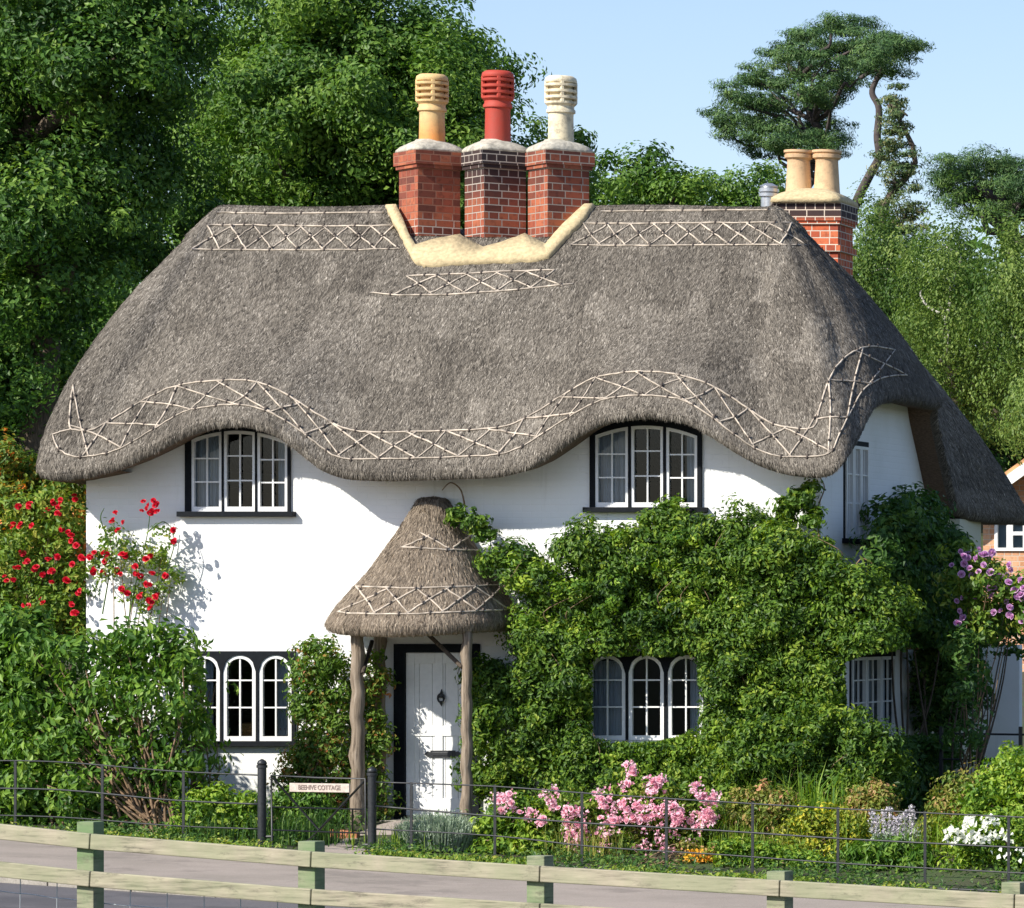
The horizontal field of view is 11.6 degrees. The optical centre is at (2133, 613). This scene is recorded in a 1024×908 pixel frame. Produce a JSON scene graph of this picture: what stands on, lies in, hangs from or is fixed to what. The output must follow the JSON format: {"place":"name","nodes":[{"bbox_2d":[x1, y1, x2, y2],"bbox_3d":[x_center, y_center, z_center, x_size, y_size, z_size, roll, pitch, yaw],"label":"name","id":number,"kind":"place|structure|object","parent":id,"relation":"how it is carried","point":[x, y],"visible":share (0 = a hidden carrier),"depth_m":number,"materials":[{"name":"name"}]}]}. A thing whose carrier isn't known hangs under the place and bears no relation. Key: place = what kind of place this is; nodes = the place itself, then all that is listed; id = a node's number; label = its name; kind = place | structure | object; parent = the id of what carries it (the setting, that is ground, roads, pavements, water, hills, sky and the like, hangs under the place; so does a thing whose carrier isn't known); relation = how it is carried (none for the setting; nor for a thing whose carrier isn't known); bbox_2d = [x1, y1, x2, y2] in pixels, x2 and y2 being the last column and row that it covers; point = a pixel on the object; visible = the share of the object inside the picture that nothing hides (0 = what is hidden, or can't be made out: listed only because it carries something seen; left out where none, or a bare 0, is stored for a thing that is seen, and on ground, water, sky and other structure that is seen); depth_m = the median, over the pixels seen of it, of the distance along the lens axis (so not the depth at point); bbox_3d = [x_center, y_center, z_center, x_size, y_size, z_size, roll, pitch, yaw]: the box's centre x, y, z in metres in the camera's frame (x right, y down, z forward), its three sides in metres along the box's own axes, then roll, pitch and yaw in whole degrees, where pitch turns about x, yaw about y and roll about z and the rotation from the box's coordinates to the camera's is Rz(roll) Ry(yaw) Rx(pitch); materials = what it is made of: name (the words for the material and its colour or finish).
{"place":"outdoors","nodes":[
{"label":"outdoors","id":0,"kind":"place"},
{"bbox_2d":[0,883,351,907],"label":"road","id":1,"kind":"structure","parent":0,"point":[9,900],"depth_m":42.20,"materials":[{"name":"grey asphalt"}]},
{"bbox_2d":[325,819,431,854],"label":"path","id":2,"kind":"structure","parent":0,"point":[336,848],"depth_m":48.81,"materials":[{"name":"grey stone"}]},
{"bbox_2d":[0,840,960,907],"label":"pavement","id":3,"kind":"structure","parent":0,"point":[287,875],"depth_m":44.29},
{"bbox_2d":[0,355,1023,892],"bbox_3d":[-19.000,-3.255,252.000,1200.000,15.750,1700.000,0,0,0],"label":"ground","id":4,"kind":"structure","parent":0,"point":[954,877],"depth_m":47.75,"materials":[{"name":"soil"}]},
{"bbox_2d":[0,427,85,668],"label":"berry hedge","id":5,"kind":"object","parent":4,"relation":"on","point":[18,472],"visible":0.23,"depth_m":52.81,"materials":[{"name":"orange plant"}]},
{"bbox_2d":[0,600,86,825],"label":"leafy shrub","id":6,"kind":"object","parent":4,"relation":"on","point":[20,621],"visible":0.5,"depth_m":50.02,"materials":[{"name":"green plant"}]},
{"bbox_2d":[0,480,104,639],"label":"climbing rose","id":7,"kind":"object","parent":4,"relation":"on","point":[31,509],"visible":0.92,"depth_m":51.97,"materials":[{"name":"green plant"}]},
{"bbox_2d":[0,610,219,832],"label":"leafy shrub","id":8,"kind":"object","parent":4,"relation":"on","point":[91,737],"visible":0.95,"depth_m":49.69,"materials":[{"name":"green plant"}]},
{"bbox_2d":[0,877,244,899],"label":"kerb","id":9,"kind":"structure","parent":4,"relation":"on","point":[12,880],"depth_m":43.33,"materials":[{"name":"grey concrete"}]},
{"bbox_2d":[0,760,256,840],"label":"iron fence","id":10,"kind":"object","parent":4,"relation":"on","point":[102,793],"visible":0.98,"depth_m":48.80,"materials":[{"name":"black metal"}]},
{"bbox_2d":[0,0,264,693],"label":"broadleaf tree","id":11,"kind":"object","parent":4,"relation":"on","point":[78,134],"visible":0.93,"depth_m":65.85,"materials":[{"name":"green plant"}]},
{"bbox_2d":[81,498,185,815],"bbox_3d":[-23.360,0.524,51.778,1.277,3.757,0.502,0,0,0],"label":"climbing rose","id":12,"kind":"object","parent":4,"relation":"on","point":[125,553],"visible":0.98,"depth_m":51.72,"materials":[{"name":"green plant"}]},
{"bbox_2d":[149,624,243,815],"bbox_3d":[-22.023,1.254,50.510,0.979,2.324,0.678,0,0,-10],"label":"leafy shrub","id":13,"kind":"object","parent":4,"relation":"on","point":[211,742],"visible":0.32,"depth_m":50.51,"materials":[{"name":"green plant"}]},
{"bbox_2d":[158,778,268,837],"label":"garden plant","id":14,"kind":"object","parent":4,"relation":"on","point":[216,792],"visible":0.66,"depth_m":49.29,"materials":[{"name":"green plant"}]},
{"bbox_2d":[170,804,273,841],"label":"wispy plant","id":15,"kind":"object","parent":4,"relation":"on","point":[220,831],"visible":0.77,"depth_m":48.78,"materials":[{"name":"green plant"}]},
{"bbox_2d":[256,759,273,846],"bbox_3d":[-20.353,2.259,48.347,0.186,1.363,0.112,0,0,0],"label":"gate post","id":16,"kind":"object","parent":4,"relation":"on","point":[261,766],"visible":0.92,"depth_m":48.31,"materials":[{"name":"black metal"}]},
{"bbox_2d":[270,775,366,849],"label":"garden gate","id":17,"kind":"structure","parent":16,"relation":"attached to","point":[314,787],"depth_m":48.14,"materials":[{"name":"black metal"}]},
{"bbox_2d":[229,803,367,846],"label":"garden plant","id":18,"kind":"object","parent":4,"relation":"on","point":[306,825],"visible":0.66,"depth_m":48.83,"materials":[{"name":"green plant"}]},
{"bbox_2d":[256,785,348,834],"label":"garden plant","id":19,"kind":"object","parent":4,"relation":"on","point":[303,799],"visible":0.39,"depth_m":49.69,"materials":[{"name":"green plant"}]},
{"bbox_2d":[266,634,365,819],"bbox_3d":[-21.076,1.322,51.487,1.111,2.196,0.739,0,0,0],"label":"climber bush","id":20,"kind":"object","parent":4,"relation":"on","point":[314,754],"visible":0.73,"depth_m":51.34,"materials":[{"name":"green plant"}]},
{"bbox_2d":[142,0,551,250],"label":"broadleaf tree","id":21,"kind":"object","parent":4,"relation":"on","point":[317,105],"visible":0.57,"depth_m":74.32,"materials":[{"name":"green plant"}]},
{"bbox_2d":[340,833,359,837],"bbox_3d":[-19.898,2.490,49.500,0.200,0.110,0.100,0,0,0],"label":"edging brick","id":22,"kind":"object","parent":4,"relation":"on","point":[346,834],"visible":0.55,"depth_m":49.45,"materials":[{"name":"brick"}]},
{"bbox_2d":[362,766,377,852],"bbox_3d":[-19.076,2.286,48.006,0.152,1.273,0.112,0,0,-26],"label":"gate post","id":23,"kind":"object","parent":4,"relation":"on","point":[371,773],"visible":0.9,"depth_m":47.98,"materials":[{"name":"black metal"}]},
{"bbox_2d":[346,646,406,819],"bbox_3d":[-20.472,1.402,51.686,0.668,2.086,0.477,0,0,0],"label":"climber bush","id":24,"kind":"object","parent":4,"relation":"on","point":[375,734],"visible":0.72,"depth_m":51.65,"materials":[{"name":"green plant"}]},
{"bbox_2d":[341,824,433,850],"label":"wispy plant","id":25,"kind":"object","parent":4,"relation":"on","point":[394,838],"visible":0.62,"depth_m":48.36,"materials":[{"name":"green plant"}]},
{"bbox_2d":[393,808,481,851],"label":"lavender bush","id":26,"kind":"object","parent":4,"relation":"on","point":[449,824],"visible":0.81,"depth_m":48.48,"materials":[{"name":"green plant"}]},
{"bbox_2d":[60,83,871,393],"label":"broadleaf tree","id":27,"kind":"object","parent":4,"relation":"on","point":[110,305],"visible":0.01,"depth_m":89.61,"materials":[{"name":"green plant"}]},
{"bbox_2d":[463,104,547,228],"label":"broadleaf tree","id":28,"kind":"object","parent":4,"relation":"on","point":[535,131],"visible":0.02,"depth_m":80.06,"materials":[{"name":"green plant"}]},
{"bbox_2d":[0,821,1023,907],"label":"rail fence","id":29,"kind":"object","parent":4,"relation":"on","point":[89,877],"visible":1,"depth_m":30.15,"materials":[{"name":"wood"}]},
{"bbox_2d":[0,806,1023,892],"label":"ground cover","id":30,"kind":"object","parent":4,"relation":"on","point":[599,858],"visible":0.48,"depth_m":47.53,"materials":[{"name":"green plant"}]},
{"bbox_2d":[24,227,1015,363],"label":"wood","id":31,"kind":"object","parent":4,"relation":"on","point":[982,246],"depth_m":106.89,"materials":[{"name":"green plant"}]},
{"bbox_2d":[467,792,577,855],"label":"leafy plant","id":32,"kind":"object","parent":4,"relation":"on","point":[521,828],"visible":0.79,"depth_m":48.49,"materials":[{"name":"green plant"}]},
{"bbox_2d":[36,70,1023,824],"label":"cottage","id":33,"kind":"structure","parent":4,"relation":"on","point":[292,420],"depth_m":52.13,"materials":[{"name":"paint"}]},
{"bbox_2d":[176,428,295,516],"bbox_3d":[-22.210,-1.690,52.010,1.360,1.100,0.220,0,0,0],"label":"window","id":34,"kind":"structure","parent":33,"relation":"in","point":[206,455],"depth_m":51.98,"materials":[{"name":"black paint"}]},
{"bbox_2d":[185,651,295,745],"bbox_3d":[-22.170,0.993,52.015,1.340,1.115,0.210,0,0,0],"label":"window","id":35,"kind":"structure","parent":33,"relation":"in","point":[257,660],"depth_m":51.98,"materials":[{"name":"black paint"}]},
{"bbox_2d":[238,723,251,735],"bbox_3d":[-22.170,1.370,52.220,0.250,0.180,0.250,0,0,0],"label":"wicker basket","id":36,"kind":"object","parent":33,"relation":"in","point":[246,729],"visible":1,"depth_m":52.12,"materials":[{"name":"brown wicker"}]},
{"bbox_2d":[394,644,479,818],"bbox_3d":[-19.870,1.400,52.022,1.000,2.100,0.156,0,0,0],"label":"door","id":37,"kind":"structure","parent":33,"relation":"in","point":[427,698],"depth_m":51.99,"materials":[{"name":"white paint"}]},
{"bbox_2d":[583,419,707,511],"bbox_3d":[-17.420,-1.745,52.010,1.440,1.110,0.220,0,0,0],"label":"window","id":38,"kind":"structure","parent":33,"relation":"in","point":[612,450],"depth_m":51.98,"materials":[{"name":"black paint"}]},
{"bbox_2d":[583,651,707,739],"bbox_3d":[-17.430,0.958,52.042,1.460,1.045,0.154,0,0,0],"label":"window","id":39,"kind":"structure","parent":33,"relation":"in","point":[613,695],"depth_m":51.99,"materials":[{"name":"black paint"}]},
{"bbox_2d":[442,477,926,805],"bbox_3d":[-16.920,0.366,51.541,5.732,4.010,1.344,0,0,0],"label":"climbing vine","id":40,"kind":"object","parent":33,"relation":"attached to","point":[732,610],"visible":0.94,"depth_m":51.41,"materials":[{"name":"green plant"}]},
{"bbox_2d":[842,441,870,544],"bbox_3d":[-15.400,-1.464,53.415,0.200,1.242,1.130,0,0,0],"label":"window","id":41,"kind":"structure","parent":33,"relation":"in","point":[856,467],"depth_m":53.31,"materials":[{"name":"black paint"}]},
{"bbox_2d":[849,647,917,728],"bbox_3d":[-15.300,0.895,54.150,0.400,1.050,2.100,0,0,0],"label":"window","id":42,"kind":"structure","parent":33,"relation":"in","point":[870,676],"depth_m":54.37,"materials":[{"name":"black paint"}]},
{"bbox_2d":[526,124,609,211],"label":"tree","id":43,"kind":"object","parent":4,"relation":"on","point":[580,136],"visible":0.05,"depth_m":77.95,"materials":[{"name":"green plant"}]},
{"bbox_2d":[532,821,657,861],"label":"wispy plant","id":44,"kind":"object","parent":4,"relation":"on","point":[592,842],"visible":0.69,"depth_m":48.17,"materials":[{"name":"green plant"}]},
{"bbox_2d":[487,760,731,854],"bbox_3d":[-16.739,2.163,48.740,2.835,1.154,1.052,0,0,0],"label":"rose bush","id":45,"kind":"object","parent":4,"relation":"on","point":[606,809],"visible":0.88,"depth_m":48.52,"materials":[{"name":"pink plant"}]},
{"bbox_2d":[589,139,727,205],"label":"round tree","id":46,"kind":"object","parent":4,"relation":"on","point":[639,183],"visible":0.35,"depth_m":85.34,"materials":[{"name":"green plant"}]},
{"bbox_2d":[638,840,719,865],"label":"garden plant","id":47,"kind":"object","parent":4,"relation":"on","point":[691,847],"visible":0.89,"depth_m":48.04,"materials":[{"name":"yellow plant"}]},
{"bbox_2d":[375,781,1023,891],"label":"iron fence","id":48,"kind":"object","parent":4,"relation":"on","point":[752,833],"visible":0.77,"depth_m":47.00,"materials":[{"name":"black metal"}]},
{"bbox_2d":[684,804,774,850],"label":"wispy plant","id":49,"kind":"object","parent":4,"relation":"on","point":[725,827],"visible":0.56,"depth_m":48.47,"materials":[{"name":"green plant"}]},
{"bbox_2d":[682,158,786,206],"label":"round tree","id":50,"kind":"object","parent":4,"relation":"on","point":[740,192],"visible":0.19,"depth_m":87.54,"materials":[{"name":"green plant"}]},
{"bbox_2d":[711,778,802,846],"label":"flowering shrub","id":51,"kind":"object","parent":4,"relation":"on","point":[769,796],"visible":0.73,"depth_m":48.69,"materials":[{"name":"green plant"}]},
{"bbox_2d":[719,817,820,859],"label":"wispy plant","id":52,"kind":"object","parent":4,"relation":"on","point":[763,838],"visible":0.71,"depth_m":48.13,"materials":[{"name":"green plant"}]},
{"bbox_2d":[702,833,842,869],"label":"leafy plant","id":53,"kind":"object","parent":4,"relation":"on","point":[760,850],"visible":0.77,"depth_m":47.82,"materials":[{"name":"green plant"}]},
{"bbox_2d":[737,763,850,832],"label":"tall grass","id":54,"kind":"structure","parent":4,"relation":"on","point":[817,798],"depth_m":49.36,"materials":[{"name":"green plant"}]},
{"bbox_2d":[696,10,901,186],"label":"pine tree","id":55,"kind":"object","parent":4,"relation":"on","point":[818,104],"visible":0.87,"depth_m":99.51,"materials":[{"name":"green plant"}]},
{"bbox_2d":[707,695,918,816],"bbox_3d":[-15.182,1.721,51.010,2.386,1.580,1.190,0,0,0],"label":"round bush","id":56,"kind":"object","parent":4,"relation":"on","point":[849,736],"visible":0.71,"depth_m":50.82,"materials":[{"name":"green plant"}]},
{"bbox_2d":[771,798,878,857],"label":"flowering shrub","id":57,"kind":"object","parent":4,"relation":"on","point":[807,818],"visible":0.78,"depth_m":48.20,"materials":[{"name":"yellow plant"}]},
{"bbox_2d":[794,774,896,831],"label":"tall grass","id":58,"kind":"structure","parent":4,"relation":"on","point":[836,793],"depth_m":49.35,"materials":[{"name":"green plant"}]},
{"bbox_2d":[776,799,942,851],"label":"wispy plant","id":59,"kind":"object","parent":4,"relation":"on","point":[864,819],"visible":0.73,"depth_m":48.29,"materials":[{"name":"green plant"}]},
{"bbox_2d":[865,808,876,845],"bbox_3d":[-13.707,2.359,48.247,0.153,0.514,0.218,0,0,-5],"label":"flower spike","id":60,"kind":"object","parent":4,"relation":"on","point":[871,814],"visible":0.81,"depth_m":48.24,"materials":[{"name":"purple plant"}]},
{"bbox_2d":[838,776,909,834],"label":"flowering shrub","id":61,"kind":"object","parent":4,"relation":"on","point":[877,798],"visible":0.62,"depth_m":49.01,"materials":[{"name":"green plant"}]},
{"bbox_2d":[867,814,883,842],"bbox_3d":[-13.672,2.404,48.252,0.193,0.462,0.162,0,0,0],"label":"flower spike","id":62,"kind":"object","parent":4,"relation":"on","point":[877,823],"visible":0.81,"depth_m":48.25,"materials":[{"name":"purple plant"}]},
{"bbox_2d":[878,809,889,839],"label":"flower spike","id":63,"kind":"object","parent":4,"relation":"on","point":[884,815],"visible":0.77,"depth_m":48.24,"materials":[{"name":"purple plant"}]},
{"bbox_2d":[839,830,939,874],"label":"leafy plant","id":64,"kind":"object","parent":4,"relation":"on","point":[908,854],"visible":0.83,"depth_m":47.69,"materials":[{"name":"green plant"}]},
{"bbox_2d":[882,806,896,842],"bbox_3d":[-13.492,2.349,48.230,0.190,0.525,0.260,0,0,-30],"label":"flower spike","id":65,"kind":"object","parent":4,"relation":"on","point":[889,822],"visible":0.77,"depth_m":48.25,"materials":[{"name":"purple plant"}]},
{"bbox_2d":[883,816,901,840],"bbox_3d":[-13.467,2.401,48.255,0.219,0.408,0.171,0,0,23],"label":"flower spike","id":66,"kind":"object","parent":4,"relation":"on","point":[894,821],"visible":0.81,"depth_m":48.24,"materials":[{"name":"purple plant"}]},
{"bbox_2d":[849,28,936,209],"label":"pine tree","id":67,"kind":"object","parent":4,"relation":"on","point":[884,51],"visible":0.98,"depth_m":95.85,"materials":[{"name":"green plant"}]},
{"bbox_2d":[859,82,934,294],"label":"conifer","id":68,"kind":"object","parent":4,"relation":"on","point":[904,171],"visible":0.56,"depth_m":93.91,"materials":[{"name":"green plant"}]},
{"bbox_2d":[891,813,910,840],"bbox_3d":[-13.402,2.390,48.260,0.268,0.449,0.228,0,0,0],"label":"flower spike","id":69,"kind":"object","parent":4,"relation":"on","point":[898,821],"visible":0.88,"depth_m":48.23,"materials":[{"name":"purple plant"}]},
{"bbox_2d":[893,813,909,840],"bbox_3d":[-13.374,2.389,48.262,0.195,0.481,0.197,0,0,0],"label":"flower spike","id":70,"kind":"object","parent":4,"relation":"on","point":[905,819],"visible":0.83,"depth_m":48.24,"materials":[{"name":"purple plant"}]},
{"bbox_2d":[905,804,918,840],"bbox_3d":[-13.313,2.341,48.254,0.246,0.545,0.178,0,0,-13],"label":"flower spike","id":71,"kind":"object","parent":4,"relation":"on","point":[910,809],"visible":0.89,"depth_m":48.24,"materials":[{"name":"purple plant"}]},
{"bbox_2d":[847,175,980,371],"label":"birch tree","id":72,"kind":"object","parent":4,"relation":"on","point":[866,277],"visible":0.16,"depth_m":77.19,"materials":[{"name":"green plant"}]},
{"bbox_2d":[909,809,921,844],"bbox_3d":[-13.249,2.357,48.260,0.193,0.476,0.202,0,0,0],"label":"flower spike","id":73,"kind":"object","parent":4,"relation":"on","point":[912,825],"visible":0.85,"depth_m":48.24,"materials":[{"name":"purple plant"}]},
{"bbox_2d":[874,708,964,813],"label":"ivy","id":74,"kind":"object","parent":4,"relation":"on","point":[926,757],"visible":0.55,"depth_m":53.71,"materials":[{"name":"green plant"}]},
{"bbox_2d":[848,481,995,746],"bbox_3d":[-14.835,0.530,54.929,1.148,4.372,6.492,0,0,0],"label":"ivy","id":75,"kind":"object","parent":4,"relation":"on","point":[912,529],"visible":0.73,"depth_m":54.14,"materials":[{"name":"green plant"}]},
{"bbox_2d":[920,812,959,853],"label":"flowering shrub","id":76,"kind":"object","parent":4,"relation":"on","point":[930,830],"visible":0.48,"depth_m":48.13,"materials":[{"name":"green plant"}]},
{"bbox_2d":[872,160,1021,450],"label":"birch tree","id":77,"kind":"object","parent":4,"relation":"on","point":[949,333],"visible":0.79,"depth_m":73.44,"materials":[{"name":"green plant"}]},
{"bbox_2d":[899,807,1011,855],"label":"wispy plant","id":78,"kind":"object","parent":4,"relation":"on","point":[944,841],"visible":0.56,"depth_m":48.05,"materials":[{"name":"green plant"}]},
{"bbox_2d":[914,757,998,841],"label":"flowering shrub","id":79,"kind":"object","parent":4,"relation":"on","point":[949,790],"visible":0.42,"depth_m":48.61,"materials":[{"name":"green plant"}]},
{"bbox_2d":[915,141,1023,372],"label":"pine tree","id":80,"kind":"object","parent":4,"relation":"on","point":[1005,182],"visible":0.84,"depth_m":95.76,"materials":[{"name":"green plant"}]},
{"bbox_2d":[931,535,1023,782],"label":"rambling rose","id":81,"kind":"object","parent":4,"relation":"on","point":[982,573],"visible":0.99,"depth_m":53.04,"materials":[{"name":"green plant"}]},
{"bbox_2d":[931,807,1023,871],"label":"white flower plant","id":82,"kind":"object","parent":4,"relation":"on","point":[969,833],"visible":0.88,"depth_m":47.56,"materials":[{"name":"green plant"}]},
{"bbox_2d":[938,599,1023,779],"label":"ivy","id":83,"kind":"object","parent":4,"relation":"on","point":[967,646],"visible":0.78,"depth_m":52.79,"materials":[{"name":"green plant"}]},
{"bbox_2d":[938,727,1023,801],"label":"side railing","id":84,"kind":"object","parent":4,"relation":"on","point":[941,758],"visible":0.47,"depth_m":53.78,"materials":[{"name":"black metal"}]},
{"bbox_2d":[946,740,1023,853],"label":"leafy shrub","id":85,"kind":"object","parent":4,"relation":"on","point":[1005,789],"visible":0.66,"depth_m":48.16,"materials":[{"name":"green plant"}]},
{"bbox_2d":[955,200,1023,465],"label":"birch tree","id":86,"kind":"object","parent":4,"relation":"on","point":[1007,299],"visible":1,"depth_m":71.57,"materials":[{"name":"green plant"}]},
{"bbox_2d":[970,369,1023,471],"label":"evergreen tree","id":87,"kind":"object","parent":4,"relation":"on","point":[1001,461],"visible":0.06,"depth_m":81.50,"materials":[{"name":"green plant"}]},
{"bbox_2d":[982,645,1021,773],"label":"garden wall","id":88,"kind":"structure","parent":4,"relation":"on","point":[1008,718],"depth_m":57.60,"materials":[{"name":"paint"}]},
{"bbox_2d":[983,460,1023,671],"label":"brick house","id":89,"kind":"structure","parent":4,"relation":"on","point":[1006,542],"depth_m":72.00,"materials":[{"name":"orange brick"}]},
{"bbox_2d":[994,525,1023,550],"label":"window","id":90,"kind":"structure","parent":89,"relation":"in","point":[1007,537],"depth_m":71.96,"materials":[{"name":"white paint"}]},
{"bbox_2d":[86,0,1023,345],"label":"sky","id":91,"kind":"structure","parent":0,"point":[642,69],"materials":[{"name":"blue"}]}
]}

